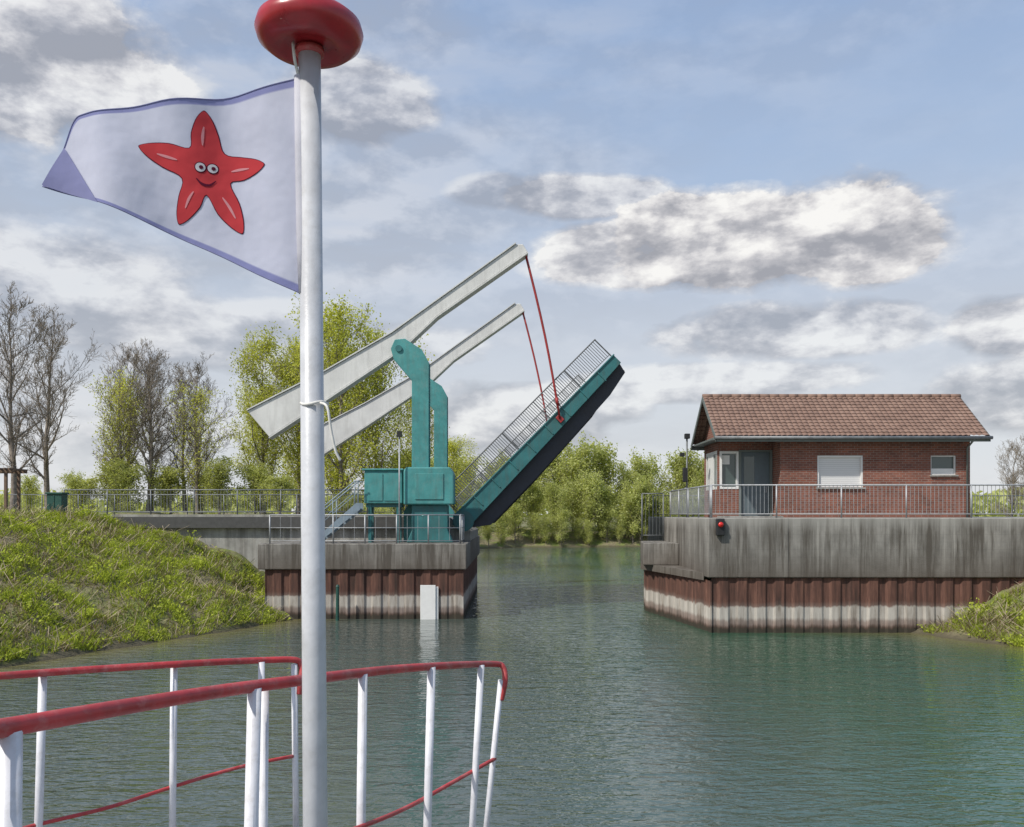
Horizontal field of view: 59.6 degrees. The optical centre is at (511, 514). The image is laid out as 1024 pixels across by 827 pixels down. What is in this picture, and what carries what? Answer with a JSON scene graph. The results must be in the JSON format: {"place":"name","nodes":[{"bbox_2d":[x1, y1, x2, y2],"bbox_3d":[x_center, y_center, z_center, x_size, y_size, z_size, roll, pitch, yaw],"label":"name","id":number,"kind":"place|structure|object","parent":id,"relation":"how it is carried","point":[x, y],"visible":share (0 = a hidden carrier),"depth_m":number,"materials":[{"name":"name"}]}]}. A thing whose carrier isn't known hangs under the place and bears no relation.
{"place":"outdoors","nodes":[
{"label":"outdoors","id":0,"kind":"place"},
{"bbox_2d":[96,514,403,527],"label":"approach road","id":1,"kind":"structure","parent":0,"point":[212,520],"depth_m":37.00,"materials":[{"name":"concrete"}]},
{"bbox_2d":[8,494,405,513],"bbox_3d":[-14.800,-0.542,45.950,22.456,1.044,0.056,0,0,0],"label":"guard railing","id":2,"kind":"object","parent":1,"relation":"on","point":[184,494],"visible":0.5,"depth_m":45.94,"materials":[{"name":"metal"}]},
{"bbox_2d":[63,489,367,513],"bbox_3d":[-12.300,-0.542,37.150,12.656,1.044,0.056,0,0,0],"label":"guard railing","id":3,"kind":"object","parent":1,"relation":"on","point":[193,511],"visible":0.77,"depth_m":37.14,"materials":[{"name":"metal"}]},
{"bbox_2d":[0,547,1023,826],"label":"water","id":4,"kind":"structure","parent":0,"point":[622,705],"depth_m":16.81,"materials":[{"name":"teal liquid"}]},
{"bbox_2d":[0,0,507,826],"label":"tour boat","id":5,"kind":"object","parent":4,"relation":"on","point":[324,34],"visible":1,"depth_m":2.23,"materials":[{"name":"grey paint"}]},
{"bbox_2d":[42,42,301,293],"bbox_3d":[-0.840,-0.864,2.229,0.672,0.622,0.062,0,0,-2],"label":"pennant","id":6,"kind":"object","parent":5,"relation":"attached to","point":[222,178],"visible":1,"depth_m":2.24,"materials":[{"name":"white fabric"}]},
{"bbox_2d":[336,585,339,620],"bbox_3d":[-6.438,3.985,33.000,0.163,2.830,0.148,0,0,0],"label":"mooring post","id":7,"kind":"object","parent":4,"relation":"in","point":[337,602],"visible":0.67,"depth_m":32.95,"materials":[{"name":"teal metal"}]},
{"bbox_2d":[0,502,1023,667],"bbox_3d":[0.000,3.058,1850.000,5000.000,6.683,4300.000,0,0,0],"label":"ground","id":8,"kind":"structure","parent":0,"point":[527,539],"depth_m":29.51,"materials":[{"name":"green plant"}]},
{"bbox_2d":[0,468,27,511],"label":"timber shelter","id":9,"kind":"object","parent":8,"relation":"on","point":[5,471],"visible":0.9,"depth_m":42.33,"materials":[{"name":"brown wood"}]},
{"bbox_2d":[10,474,42,510],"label":"shore tree","id":10,"kind":"object","parent":8,"relation":"on","point":[30,488],"visible":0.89,"depth_m":89.80,"materials":[{"name":"green plant"}]},
{"bbox_2d":[0,281,73,509],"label":"bare tree","id":11,"kind":"object","parent":8,"relation":"on","point":[11,438],"visible":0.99,"depth_m":48.99,"materials":[{"name":"grey plant"}]},
{"bbox_2d":[0,303,102,508],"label":"bare tree","id":12,"kind":"object","parent":8,"relation":"on","point":[49,370],"visible":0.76,"depth_m":59.96,"materials":[{"name":"grey plant"}]},
{"bbox_2d":[45,492,68,511],"bbox_3d":[-18.600,-0.260,36.600,0.700,1.320,0.600,0,0,0],"label":"utility box","id":13,"kind":"object","parent":8,"relation":"on","point":[59,499],"visible":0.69,"depth_m":36.35,"materials":[{"name":"green paint"}]},
{"bbox_2d":[55,469,89,510],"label":"shore tree","id":14,"kind":"object","parent":8,"relation":"on","point":[70,475],"visible":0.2,"depth_m":89.54,"materials":[{"name":"green plant"}]},
{"bbox_2d":[54,472,103,510],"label":"shore tree","id":15,"kind":"object","parent":8,"relation":"on","point":[82,484],"visible":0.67,"depth_m":53.20,"materials":[{"name":"green plant"}]},
{"bbox_2d":[86,458,139,508],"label":"shore tree","id":16,"kind":"object","parent":8,"relation":"on","point":[99,479],"visible":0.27,"depth_m":53.76,"materials":[{"name":"green plant"}]},
{"bbox_2d":[83,383,147,513],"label":"bare tree","id":17,"kind":"object","parent":8,"relation":"on","point":[126,433],"visible":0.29,"depth_m":54.77,"materials":[{"name":"grey plant"}]},
{"bbox_2d":[88,366,158,512],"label":"bare tree","id":18,"kind":"object","parent":8,"relation":"on","point":[120,417],"visible":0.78,"depth_m":52.69,"materials":[{"name":"green plant"}]},
{"bbox_2d":[95,457,160,513],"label":"shore tree","id":19,"kind":"object","parent":8,"relation":"on","point":[128,476],"visible":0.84,"depth_m":51.35,"materials":[{"name":"green plant"}]},
{"bbox_2d":[92,336,174,512],"bbox_3d":[-24.715,-5.611,58.325,5.459,12.207,4.648,0,0,32],"label":"bare tree","id":20,"kind":"object","parent":8,"relation":"on","point":[123,361],"visible":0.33,"depth_m":58.06,"materials":[{"name":"grey plant"}]},
{"bbox_2d":[103,340,186,510],"bbox_3d":[-22.756,-5.330,56.246,5.357,11.443,5.167,0,0,-23],"label":"bare tree","id":21,"kind":"object","parent":8,"relation":"on","point":[157,391],"visible":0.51,"depth_m":55.87,"materials":[{"name":"grey plant"}]},
{"bbox_2d":[120,349,189,510],"bbox_3d":[-21.256,-4.806,52.912,3.822,10.037,4.488,0,0,5],"label":"bare tree","id":22,"kind":"object","parent":8,"relation":"on","point":[153,372],"visible":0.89,"depth_m":52.95,"materials":[{"name":"grey plant"}]},
{"bbox_2d":[141,459,203,513],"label":"shore tree","id":23,"kind":"object","parent":8,"relation":"on","point":[168,478],"visible":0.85,"depth_m":53.07,"materials":[{"name":"green plant"}]},
{"bbox_2d":[138,365,210,512],"bbox_3d":[-20.305,-4.509,55.163,3.719,9.765,4.367,0,0,19],"label":"bare tree","id":24,"kind":"object","parent":8,"relation":"on","point":[180,376],"visible":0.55,"depth_m":54.85,"materials":[{"name":"grey plant"}]},
{"bbox_2d":[154,380,228,513],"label":"bare tree","id":25,"kind":"object","parent":8,"relation":"on","point":[200,438],"visible":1,"depth_m":52.71,"materials":[{"name":"green plant"}]},
{"bbox_2d":[181,469,217,513],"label":"shore tree","id":26,"kind":"object","parent":8,"relation":"on","point":[204,481],"visible":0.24,"depth_m":54.05,"materials":[{"name":"green plant"}]},
{"bbox_2d":[161,351,239,512],"bbox_3d":[-20.151,-5.220,58.121,4.921,10.898,5.102,0,0,-16],"label":"bare tree","id":27,"kind":"object","parent":8,"relation":"on","point":[199,378],"visible":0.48,"depth_m":58.01,"materials":[{"name":"grey plant"}]},
{"bbox_2d":[198,455,240,513],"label":"shore tree","id":28,"kind":"object","parent":8,"relation":"on","point":[220,475],"visible":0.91,"depth_m":52.51,"materials":[{"name":"green plant"}]},
{"bbox_2d":[219,379,280,487],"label":"spring tree","id":29,"kind":"object","parent":8,"relation":"on","point":[249,436],"visible":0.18,"depth_m":73.42,"materials":[{"name":"green plant"}]},
{"bbox_2d":[228,460,273,513],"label":"shore tree","id":30,"kind":"object","parent":8,"relation":"on","point":[253,475],"visible":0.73,"depth_m":53.49,"materials":[{"name":"green plant"}]},
{"bbox_2d":[222,321,300,513],"bbox_3d":[-17.004,-6.710,61.959,5.834,13.619,7.052,0,0,-44],"label":"spring tree","id":31,"kind":"object","parent":8,"relation":"on","point":[263,349],"visible":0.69,"depth_m":61.52,"materials":[{"name":"green plant"}]},
{"bbox_2d":[252,473,300,513],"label":"shore tree","id":32,"kind":"object","parent":8,"relation":"on","point":[277,482],"visible":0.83,"depth_m":52.10,"materials":[{"name":"green plant"}]},
{"bbox_2d":[257,347,327,513],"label":"spring tree","id":33,"kind":"object","parent":8,"relation":"on","point":[287,469],"visible":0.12,"depth_m":65.76,"materials":[{"name":"green plant"}]},
{"bbox_2d":[271,336,337,490],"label":"spring tree","id":34,"kind":"object","parent":8,"relation":"on","point":[297,426],"visible":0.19,"depth_m":62.58,"materials":[{"name":"green plant"}]},
{"bbox_2d":[143,528,479,618],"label":"quay","id":35,"kind":"structure","parent":8,"relation":"on","point":[380,580],"depth_m":33.50,"materials":[{"name":"concrete"}]},
{"bbox_2d":[325,481,362,539],"bbox_3d":[-6.800,-0.127,34.815,1.900,2.393,0.790,0,0,0],"label":"access stair","id":36,"kind":"object","parent":35,"relation":"on","point":[355,508],"visible":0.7,"depth_m":34.43,"materials":[{"name":"grey metal"}]},
{"bbox_2d":[269,514,460,543],"bbox_3d":[-5.525,0.528,33.620,7.206,1.104,0.056,0,0,0],"label":"guard railing","id":37,"kind":"object","parent":35,"relation":"on","point":[365,527],"visible":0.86,"depth_m":33.61,"materials":[{"name":"metal"}]},
{"bbox_2d":[397,431,401,542],"bbox_3d":[-4.330,-1.070,34.410,0.180,4.300,0.180,0,0,0],"label":"signal post","id":38,"kind":"object","parent":35,"relation":"on","point":[399,434],"visible":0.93,"depth_m":34.37,"materials":[{"name":"metal"}]},
{"bbox_2d":[362,467,454,542],"bbox_3d":[-4.035,-0.385,35.097,3.570,2.930,1.065,0,0,0],"label":"machinery cabinet","id":39,"kind":"object","parent":35,"relation":"on","point":[427,490],"visible":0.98,"depth_m":34.72,"materials":[{"name":"teal metal"}]},
{"bbox_2d":[420,585,437,619],"bbox_3d":[-3.085,3.460,33.415,0.670,1.680,0.110,0,0,0],"label":"water gauge board","id":40,"kind":"object","parent":35,"relation":"attached to","point":[428,602],"visible":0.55,"depth_m":33.36,"materials":[{"name":"white paint"}]},
{"bbox_2d":[247,242,624,541],"bbox_3d":[-2.966,-4.870,41.125,15.268,12.060,10.950,0,0,0],"label":"drawbridge","id":41,"kind":"object","parent":35,"relation":"on","point":[494,498],"visible":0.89,"depth_m":36.50,"materials":[{"name":"metal"}]},
{"bbox_2d":[460,514,463,542],"bbox_3d":[-1.950,0.528,35.000,0.056,1.104,2.456,0,0,0],"label":"guard railing","id":42,"kind":"object","parent":35,"relation":"on","point":[462,528],"visible":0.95,"depth_m":34.99,"materials":[{"name":"metal"}]},
{"bbox_2d":[277,290,395,512],"bbox_3d":[-11.328,-6.681,58.324,7.789,15.430,7.478,0,0,-23],"label":"spring tree","id":43,"kind":"object","parent":8,"relation":"on","point":[340,337],"visible":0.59,"depth_m":57.53,"materials":[{"name":"green plant"}]},
{"bbox_2d":[327,488,366,513],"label":"shore tree","id":44,"kind":"object","parent":8,"relation":"on","point":[344,507],"visible":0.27,"depth_m":52.26,"materials":[{"name":"green plant"}]},
{"bbox_2d":[323,340,374,492],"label":"spring tree","id":45,"kind":"object","parent":8,"relation":"on","point":[334,402],"visible":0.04,"depth_m":65.56,"materials":[{"name":"green plant"}]},
{"bbox_2d":[324,313,434,508],"bbox_3d":[-9.149,-5.746,59.829,7.998,15.446,6.617,0,0,-15],"label":"spring tree","id":46,"kind":"object","parent":8,"relation":"on","point":[378,457],"visible":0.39,"depth_m":59.24,"materials":[{"name":"green plant"}]},
{"bbox_2d":[374,507,403,513],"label":"shore tree","id":47,"kind":"object","parent":8,"relation":"on","point":[383,511],"visible":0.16,"depth_m":52.53,"materials":[{"name":"green plant"}]},
{"bbox_2d":[385,445,430,513],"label":"shore tree","id":48,"kind":"object","parent":8,"relation":"on","point":[394,509],"visible":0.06,"depth_m":67.45,"materials":[{"name":"green plant"}]},
{"bbox_2d":[375,399,449,511],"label":"spring tree","id":49,"kind":"object","parent":8,"relation":"on","point":[410,435],"visible":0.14,"depth_m":65.56,"materials":[{"name":"green plant"}]},
{"bbox_2d":[430,452,470,496],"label":"shore tree","id":50,"kind":"object","parent":8,"relation":"on","point":[456,466],"visible":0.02,"depth_m":117.36,"materials":[{"name":"green plant"}]},
{"bbox_2d":[431,434,488,512],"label":"spring tree","id":51,"kind":"object","parent":8,"relation":"on","point":[453,449],"visible":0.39,"depth_m":75.59,"materials":[{"name":"green plant"}]},
{"bbox_2d":[455,478,473,511],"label":"shore tree","id":52,"kind":"object","parent":8,"relation":"on","point":[464,493],"visible":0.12,"depth_m":112.48,"materials":[{"name":"green plant"}]},
{"bbox_2d":[456,456,477,497],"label":"shore tree","id":53,"kind":"object","parent":8,"relation":"on","point":[469,469],"visible":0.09,"depth_m":120.03,"materials":[{"name":"green plant"}]},
{"bbox_2d":[477,458,501,524],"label":"shore tree","id":54,"kind":"object","parent":8,"relation":"on","point":[488,470],"visible":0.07,"depth_m":121.75,"materials":[{"name":"green plant"}]},
{"bbox_2d":[480,522,499,545],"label":"shore tree","id":55,"kind":"object","parent":8,"relation":"on","point":[488,534],"visible":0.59,"depth_m":104.78,"materials":[{"name":"green plant"}]},
{"bbox_2d":[492,512,512,544],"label":"shore tree","id":56,"kind":"object","parent":8,"relation":"on","point":[502,519],"visible":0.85,"depth_m":106.46,"materials":[{"name":"green plant"}]},
{"bbox_2d":[485,450,526,515],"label":"shore tree","id":57,"kind":"object","parent":8,"relation":"on","point":[504,462],"visible":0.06,"depth_m":117.09,"materials":[{"name":"green plant"}]},
{"bbox_2d":[0,487,1023,516],"bbox_3d":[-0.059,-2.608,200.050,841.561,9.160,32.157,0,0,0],"label":"distant woodland","id":58,"kind":"object","parent":8,"relation":"on","point":[142,507],"visible":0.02,"depth_m":190.85,"materials":[{"name":"green plant"}]},
{"bbox_2d":[504,500,532,541],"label":"shore tree","id":59,"kind":"object","parent":8,"relation":"on","point":[515,508],"visible":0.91,"depth_m":107.89,"materials":[{"name":"green plant"}]},
{"bbox_2d":[506,480,540,530],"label":"shore tree","id":60,"kind":"object","parent":8,"relation":"on","point":[524,496],"visible":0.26,"depth_m":110.61,"materials":[{"name":"green plant"}]},
{"bbox_2d":[522,511,542,543],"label":"shore tree","id":61,"kind":"object","parent":8,"relation":"on","point":[533,521],"visible":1,"depth_m":108.46,"materials":[{"name":"green plant"}]},
{"bbox_2d":[523,482,545,520],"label":"shore tree","id":62,"kind":"object","parent":8,"relation":"on","point":[535,490],"visible":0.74,"depth_m":111.90,"materials":[{"name":"green plant"}]},
{"bbox_2d":[527,459,565,512],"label":"shore tree","id":63,"kind":"object","parent":8,"relation":"on","point":[541,477],"visible":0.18,"depth_m":116.80,"materials":[{"name":"green plant"}]},
{"bbox_2d":[537,514,556,543],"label":"shore tree","id":64,"kind":"object","parent":8,"relation":"on","point":[544,522],"visible":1,"depth_m":108.34,"materials":[{"name":"green plant"}]},
{"bbox_2d":[539,481,571,536],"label":"shore tree","id":65,"kind":"object","parent":8,"relation":"on","point":[553,494],"visible":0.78,"depth_m":109.58,"materials":[{"name":"green plant"}]},
{"bbox_2d":[542,443,577,517],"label":"shore tree","id":66,"kind":"object","parent":8,"relation":"on","point":[556,460],"visible":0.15,"depth_m":120.53,"materials":[{"name":"green plant"}]},
{"bbox_2d":[550,506,574,544],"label":"shore tree","id":67,"kind":"object","parent":8,"relation":"on","point":[560,520],"visible":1,"depth_m":108.54,"materials":[{"name":"green plant"}]},
{"bbox_2d":[557,472,585,531],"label":"shore tree","id":68,"kind":"object","parent":8,"relation":"on","point":[572,505],"visible":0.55,"depth_m":112.17,"materials":[{"name":"green plant"}]},
{"bbox_2d":[569,517,583,542],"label":"shore tree","id":69,"kind":"object","parent":8,"relation":"on","point":[577,525],"visible":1,"depth_m":109.69,"materials":[{"name":"green plant"}]},
{"bbox_2d":[547,430,611,516],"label":"shore tree","id":70,"kind":"object","parent":8,"relation":"on","point":[578,462],"visible":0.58,"depth_m":116.03,"materials":[{"name":"green plant"}]},
{"bbox_2d":[559,468,611,541],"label":"shore tree","id":71,"kind":"object","parent":8,"relation":"on","point":[591,490],"visible":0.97,"depth_m":110.31,"materials":[{"name":"green plant"}]},
{"bbox_2d":[580,518,596,545],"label":"shore tree","id":72,"kind":"object","parent":8,"relation":"on","point":[588,534],"visible":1,"depth_m":109.64,"materials":[{"name":"green plant"}]},
{"bbox_2d":[566,437,632,526],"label":"shore tree","id":73,"kind":"object","parent":8,"relation":"on","point":[605,465],"visible":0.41,"depth_m":118.28,"materials":[{"name":"green plant"}]},
{"bbox_2d":[595,507,615,542],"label":"shore tree","id":74,"kind":"object","parent":8,"relation":"on","point":[608,514],"visible":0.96,"depth_m":110.35,"materials":[{"name":"green plant"}]},
{"bbox_2d":[590,479,624,537],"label":"shore tree","id":75,"kind":"object","parent":8,"relation":"on","point":[609,494],"visible":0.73,"depth_m":111.14,"materials":[{"name":"green plant"}]},
{"bbox_2d":[609,515,626,540],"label":"shore tree","id":76,"kind":"object","parent":8,"relation":"on","point":[620,530],"visible":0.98,"depth_m":110.28,"materials":[{"name":"green plant"}]},
{"bbox_2d":[612,460,636,522],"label":"shore tree","id":77,"kind":"object","parent":8,"relation":"on","point":[626,474],"visible":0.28,"depth_m":121.82,"materials":[{"name":"green plant"}]},
{"bbox_2d":[624,505,640,539],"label":"shore tree","id":78,"kind":"object","parent":8,"relation":"on","point":[627,530],"visible":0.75,"depth_m":111.12,"materials":[{"name":"green plant"}]},
{"bbox_2d":[614,472,653,543],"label":"shore tree","id":79,"kind":"object","parent":8,"relation":"on","point":[629,494],"visible":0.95,"depth_m":110.36,"materials":[{"name":"green plant"}]},
{"bbox_2d":[630,499,651,540],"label":"shore tree","id":80,"kind":"object","parent":8,"relation":"on","point":[637,522],"visible":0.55,"depth_m":110.96,"materials":[{"name":"green plant"}]},
{"bbox_2d":[621,445,669,511],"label":"shore tree","id":81,"kind":"object","parent":8,"relation":"on","point":[641,466],"visible":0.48,"depth_m":117.73,"materials":[{"name":"green plant"}]},
{"bbox_2d":[625,469,674,538],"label":"shore tree","id":82,"kind":"object","parent":8,"relation":"on","point":[648,496],"visible":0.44,"depth_m":111.28,"materials":[{"name":"green plant"}]},
{"bbox_2d":[649,494,667,516],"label":"shore tree","id":83,"kind":"object","parent":8,"relation":"on","point":[655,511],"visible":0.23,"depth_m":111.94,"materials":[{"name":"green plant"}]},
{"bbox_2d":[656,491,680,516],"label":"shore tree","id":84,"kind":"object","parent":8,"relation":"on","point":[668,505],"visible":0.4,"depth_m":109.75,"materials":[{"name":"green plant"}]},
{"bbox_2d":[649,447,696,516],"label":"shore tree","id":85,"kind":"object","parent":8,"relation":"on","point":[675,463],"visible":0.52,"depth_m":117.28,"materials":[{"name":"green plant"}]},
{"bbox_2d":[676,448,703,510],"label":"shore tree","id":86,"kind":"object","parent":8,"relation":"on","point":[697,466],"visible":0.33,"depth_m":116.30,"materials":[{"name":"green plant"}]},
{"bbox_2d":[680,485,703,516],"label":"shore tree","id":87,"kind":"object","parent":8,"relation":"on","point":[694,505],"visible":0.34,"depth_m":110.98,"materials":[{"name":"green plant"}]},
{"bbox_2d":[682,465,703,516],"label":"shore tree","id":88,"kind":"object","parent":8,"relation":"on","point":[701,483],"visible":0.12,"depth_m":113.78,"materials":[{"name":"green plant"}]},
{"bbox_2d":[640,517,1023,632],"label":"quay","id":89,"kind":"structure","parent":8,"relation":"on","point":[829,575],"depth_m":29.58,"materials":[{"name":"concrete"}]},
{"bbox_2d":[641,493,663,540],"bbox_3d":[5.950,0.088,37.850,0.956,2.024,0.056,0,0,0],"label":"guard railing","id":90,"kind":"object","parent":89,"relation":"on","point":[642,535],"visible":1,"depth_m":37.84,"materials":[{"name":"metal"}]},
{"bbox_2d":[680,433,689,516],"bbox_3d":[6.810,-1.550,35.235,0.380,3.300,0.230,0,0,0],"label":"signal mast","id":91,"kind":"object","parent":89,"relation":"on","point":[685,470],"visible":0.98,"depth_m":35.27,"materials":[{"name":"metal"}]},
{"bbox_2d":[670,485,710,517],"bbox_3d":[6.620,-0.457,33.625,0.056,1.114,7.606,0,0,0],"label":"guard railing","id":92,"kind":"object","parent":89,"relation":"on","point":[683,501],"visible":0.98,"depth_m":33.35,"materials":[{"name":"metal"}]},
{"bbox_2d":[716,519,724,535],"bbox_3d":[6.840,0.400,29.350,0.280,0.560,0.240,0,0,0],"label":"navigation signal","id":93,"kind":"object","parent":89,"relation":"attached to","point":[720,527],"visible":1,"depth_m":29.33,"materials":[{"name":"red"}]},
{"bbox_2d":[653,495,1023,516],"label":"guard railing","id":94,"kind":"object","parent":89,"relation":"on","point":[1011,514],"visible":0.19,"depth_m":46.29,"materials":[{"name":"metal"}]},
{"bbox_2d":[711,484,1023,517],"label":"guard railing","id":95,"kind":"object","parent":89,"relation":"on","point":[865,485],"visible":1,"depth_m":29.67,"materials":[{"name":"metal"}]},
{"bbox_2d":[909,578,1023,647],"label":"bank grass","id":96,"kind":"structure","parent":8,"relation":"on","point":[980,613],"depth_m":28.21,"materials":[{"name":"green plant"}]},
{"bbox_2d":[989,434,1023,516],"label":"bare tree","id":97,"kind":"object","parent":8,"relation":"on","point":[1013,478],"visible":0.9,"depth_m":77.98,"materials":[{"name":"grey plant"}]},
{"bbox_2d":[1005,434,1023,509],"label":"bare tree","id":98,"kind":"object","parent":8,"relation":"on","point":[1021,462],"visible":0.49,"depth_m":84.13,"materials":[{"name":"green plant"}]},
{"bbox_2d":[0,0,1023,514],"label":"sky","id":99,"kind":"structure","parent":0,"point":[720,196],"materials":[{"name":"blue"}]},
{"bbox_2d":[691,394,992,517],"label":"brick house","id":100,"kind":"structure","parent":0,"point":[832,438],"depth_m":33.50,"materials":[{"name":"brick"}]},
{"bbox_2d":[706,451,716,489],"bbox_3d":[8.015,-1.750,35.715,0.110,1.500,2.030,0,0,0],"label":"window","id":101,"kind":"structure","parent":100,"relation":"in","point":[711,458],"depth_m":35.73,"materials":[{"name":"white glass"}]},
{"bbox_2d":[720,451,738,488],"bbox_3d":[8.355,-1.725,34.510,0.730,1.450,0.160,0,0,0],"label":"window","id":102,"kind":"structure","parent":100,"relation":"in","point":[729,460],"depth_m":34.57,"materials":[{"name":"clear glass"}]},
{"bbox_2d":[739,450,771,515],"bbox_3d":[9.375,-1.205,34.510,1.290,2.590,0.180,0,0,0],"label":"door","id":103,"kind":"structure","parent":100,"relation":"in","point":[755,466],"depth_m":34.55,"materials":[{"name":"grey glass"}]},
{"bbox_2d":[816,456,864,488],"bbox_3d":[12.290,-1.598,33.540,1.820,1.255,0.240,0,0,0],"label":"window","id":104,"kind":"structure","parent":100,"relation":"in","point":[830,469],"depth_m":33.62,"materials":[{"name":"white paint"}]},
{"bbox_2d":[930,456,958,475],"bbox_3d":[16.160,-1.832,33.550,1.040,0.785,0.260,0,0,0],"label":"window","id":105,"kind":"structure","parent":100,"relation":"in","point":[940,465],"depth_m":33.66,"materials":[{"name":"white glass"}]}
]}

